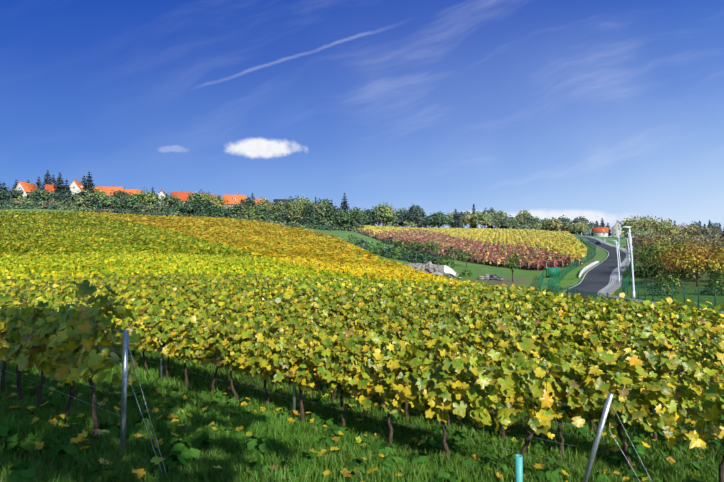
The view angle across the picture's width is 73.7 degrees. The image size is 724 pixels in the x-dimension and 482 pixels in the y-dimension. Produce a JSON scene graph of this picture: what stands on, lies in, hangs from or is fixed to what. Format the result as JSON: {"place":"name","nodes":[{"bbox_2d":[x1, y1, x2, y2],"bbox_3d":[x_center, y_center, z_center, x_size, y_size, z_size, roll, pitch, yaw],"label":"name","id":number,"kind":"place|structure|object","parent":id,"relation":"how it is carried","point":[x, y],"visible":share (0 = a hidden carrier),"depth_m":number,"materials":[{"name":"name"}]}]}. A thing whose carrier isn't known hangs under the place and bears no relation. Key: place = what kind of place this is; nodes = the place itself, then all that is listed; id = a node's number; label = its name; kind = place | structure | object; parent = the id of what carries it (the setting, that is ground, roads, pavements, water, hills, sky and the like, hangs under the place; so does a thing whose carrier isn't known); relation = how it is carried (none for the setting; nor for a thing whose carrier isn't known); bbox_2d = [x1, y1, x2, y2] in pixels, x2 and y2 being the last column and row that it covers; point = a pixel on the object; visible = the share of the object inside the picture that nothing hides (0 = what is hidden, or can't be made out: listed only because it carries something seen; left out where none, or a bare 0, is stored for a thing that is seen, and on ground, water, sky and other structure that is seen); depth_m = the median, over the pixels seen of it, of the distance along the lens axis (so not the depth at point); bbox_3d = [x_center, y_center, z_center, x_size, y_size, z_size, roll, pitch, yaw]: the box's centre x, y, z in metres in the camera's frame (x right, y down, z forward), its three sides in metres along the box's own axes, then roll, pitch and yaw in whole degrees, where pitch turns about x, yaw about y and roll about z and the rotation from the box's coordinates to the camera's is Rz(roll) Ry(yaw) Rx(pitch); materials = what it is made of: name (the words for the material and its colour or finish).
{"place":"outdoors","nodes":[
{"label":"outdoors","id":0,"kind":"place"},
{"bbox_2d":[15,179,692,237],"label":"house walls","id":1,"kind":"structure","parent":0,"point":[77,188],"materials":[{"name":"white paint"}]},
{"bbox_2d":[14,180,263,204],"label":"roofs","id":2,"kind":"structure","parent":1,"relation":"on","point":[27,187],"depth_m":259.65,"materials":[{"name":"orange tile"}]},
{"bbox_2d":[273,199,293,209],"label":"slate house roofs","id":3,"kind":"object","parent":1,"relation":"on","point":[279,200],"visible":0.12,"depth_m":260.38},
{"bbox_2d":[20,186,614,234],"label":"house window frames","id":4,"kind":"structure","parent":1,"relation":"in","point":[173,205],"depth_m":256.65,"materials":[{"name":"white"}]},
{"bbox_2d":[16,187,622,234],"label":"house windows","id":5,"kind":"structure","parent":1,"relation":"in","point":[276,210],"depth_m":256.93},
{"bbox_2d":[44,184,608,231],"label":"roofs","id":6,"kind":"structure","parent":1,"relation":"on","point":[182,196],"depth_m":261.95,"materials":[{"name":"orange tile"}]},
{"bbox_2d":[0,338,723,481],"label":"grass","id":7,"kind":"structure","parent":0,"point":[293,440],"depth_m":8.73,"materials":[{"name":"green plant"}]},
{"bbox_2d":[0,208,723,481],"bbox_3d":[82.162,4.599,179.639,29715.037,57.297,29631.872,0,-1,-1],"label":"grass","id":8,"kind":"structure","parent":0,"point":[529,277],"depth_m":88.52,"materials":[{"name":"green plant"}]},
{"bbox_2d":[0,210,341,239],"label":"vineyard","id":9,"kind":"object","parent":8,"relation":"on","point":[16,219],"visible":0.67,"depth_m":177.99,"materials":[{"name":"yellow plant"}]},
{"bbox_2d":[0,225,413,268],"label":"vineyard","id":10,"kind":"object","parent":8,"relation":"on","point":[68,240],"visible":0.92,"depth_m":112.66,"materials":[{"name":"yellow plant"}]},
{"bbox_2d":[0,251,492,286],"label":"vineyard","id":11,"kind":"object","parent":8,"relation":"on","point":[79,265],"visible":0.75,"depth_m":60.30,"materials":[{"name":"yellow plant"}]},
{"bbox_2d":[0,211,612,481],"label":"vineyard posts","id":12,"kind":"object","parent":8,"relation":"on","point":[124,412],"visible":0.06,"depth_m":6.63,"materials":[{"name":"silver metal"}]},
{"bbox_2d":[0,372,712,481],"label":"fallen leaves","id":13,"kind":"object","parent":8,"relation":"on","point":[83,435],"visible":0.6,"depth_m":8.41,"materials":[{"name":"yellow plant"}]},
{"bbox_2d":[0,279,723,448],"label":"vine leaves","id":14,"kind":"object","parent":8,"relation":"on","point":[510,342],"visible":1,"depth_m":9.70,"materials":[{"name":"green plant"}]},
{"bbox_2d":[0,271,723,323],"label":"vineyard","id":15,"kind":"object","parent":8,"relation":"on","point":[142,295],"visible":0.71,"depth_m":25.50,"materials":[{"name":"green plant"}]},
{"bbox_2d":[0,375,723,481],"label":"grass blades","id":16,"kind":"object","parent":8,"relation":"on","point":[19,473],"visible":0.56,"depth_m":8.14,"materials":[{"name":"green plant"}]},
{"bbox_2d":[0,285,723,481],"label":"vine trunks","id":17,"kind":"object","parent":8,"relation":"on","point":[97,436],"visible":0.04,"depth_m":9.06,"materials":[{"name":"brown wood"}]},
{"bbox_2d":[0,169,723,295],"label":"trees","id":18,"kind":"object","parent":8,"relation":"on","point":[666,251],"visible":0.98,"depth_m":244.58,"materials":[{"name":"green plant"}]},
{"bbox_2d":[5,302,723,480],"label":"trellis wires","id":19,"kind":"object","parent":8,"relation":"on","point":[411,411],"depth_m":7.59,"materials":[{"name":"metal"}]},
{"bbox_2d":[408,261,455,278],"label":"rubble heap","id":20,"kind":"object","parent":8,"relation":"on","point":[434,272],"visible":0.27,"depth_m":96.77,"materials":[{"name":"grey stone"}]},
{"bbox_2d":[405,263,458,276],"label":"rubble blocks","id":21,"kind":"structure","parent":20,"relation":"on","point":[431,268],"depth_m":96.88,"materials":[{"name":"grey stone"}]},
{"bbox_2d":[444,265,460,277],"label":"white tarp","id":22,"kind":"object","parent":20,"relation":"on","point":[447,269],"visible":0.73,"depth_m":96.46,"materials":[{"name":"white plastic"}]},
{"bbox_2d":[436,274,461,278],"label":"rubble weeds","id":23,"kind":"object","parent":8,"relation":"on","point":[446,275],"visible":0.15,"depth_m":95.61,"materials":[{"name":"green plant"}]},
{"bbox_2d":[353,224,586,268],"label":"vineyard","id":24,"kind":"object","parent":8,"relation":"on","point":[534,249],"visible":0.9,"depth_m":219.05,"materials":[{"name":"yellow plant"}]},
{"bbox_2d":[362,231,585,268],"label":"vine posts","id":25,"kind":"object","parent":8,"relation":"on","point":[504,261],"visible":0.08,"depth_m":135.97,"materials":[{"name":"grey wood"}]},
{"bbox_2d":[478,274,502,279],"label":"concrete stack","id":26,"kind":"object","parent":8,"relation":"on","point":[490,277],"visible":0.98,"depth_m":96.09,"materials":[{"name":"grey concrete"}]},
{"bbox_2d":[515,454,522,481],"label":"vine grow tube","id":27,"kind":"object","parent":8,"relation":"on","point":[518,467],"visible":1,"depth_m":6.77,"materials":[{"name":"teal plastic"}]},
{"bbox_2d":[578,261,598,277],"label":"concrete retaining wall","id":28,"kind":"structure","parent":8,"relation":"on","point":[587,267],"depth_m":112.96,"materials":[{"name":"white concrete"}]},
{"bbox_2d":[539,238,715,309],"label":"fence posts","id":29,"kind":"object","parent":8,"relation":"on","point":[592,256],"visible":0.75,"depth_m":79.06,"materials":[{"name":"metal"}]},
{"bbox_2d":[548,266,559,276],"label":"fence gate screen","id":30,"kind":"object","parent":29,"relation":"attached to","point":[553,271],"visible":0.81,"depth_m":101.12,"materials":[{"name":"green plastic"}]},
{"bbox_2d":[539,240,723,310],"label":"fence panels","id":31,"kind":"object","parent":29,"relation":"attached to","point":[625,287],"visible":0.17,"depth_m":58.62,"materials":[{"name":"green metal"}]},
{"bbox_2d":[0,0,723,240],"label":"sky","id":32,"kind":"structure","parent":0,"point":[612,111],"materials":[{"name":"blue"}]},
{"bbox_2d":[564,237,717,316],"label":"road asphalt","id":33,"kind":"structure","parent":0,"point":[598,275],"depth_m":103.31,"materials":[{"name":"grey asphalt"}]},
{"bbox_2d":[593,238,711,314],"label":"road gutter","id":34,"kind":"object","parent":33,"relation":"on","point":[613,271],"visible":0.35,"depth_m":102.74,"materials":[{"name":"concrete"}]},
{"bbox_2d":[581,236,723,313],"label":"sidewalk","id":35,"kind":"structure","parent":0,"point":[613,286],"depth_m":91.14,"materials":[{"name":"grey concrete"}]},
{"bbox_2d":[604,228,634,298],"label":"lamp posts","id":36,"kind":"object","parent":35,"relation":"on","point":[630,250],"visible":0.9,"depth_m":88.15,"materials":[{"name":"silver metal"}]},
{"bbox_2d":[602,226,630,242],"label":"street lamp heads","id":37,"kind":"object","parent":36,"relation":"attached to","point":[617,231],"visible":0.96,"depth_m":58.43,"materials":[{"name":"silver metal"}]},
{"bbox_2d":[574,236,710,313],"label":"road kerb","id":38,"kind":"structure","parent":35,"relation":"on","point":[613,272],"depth_m":97.52,"materials":[{"name":"concrete"}]}
]}

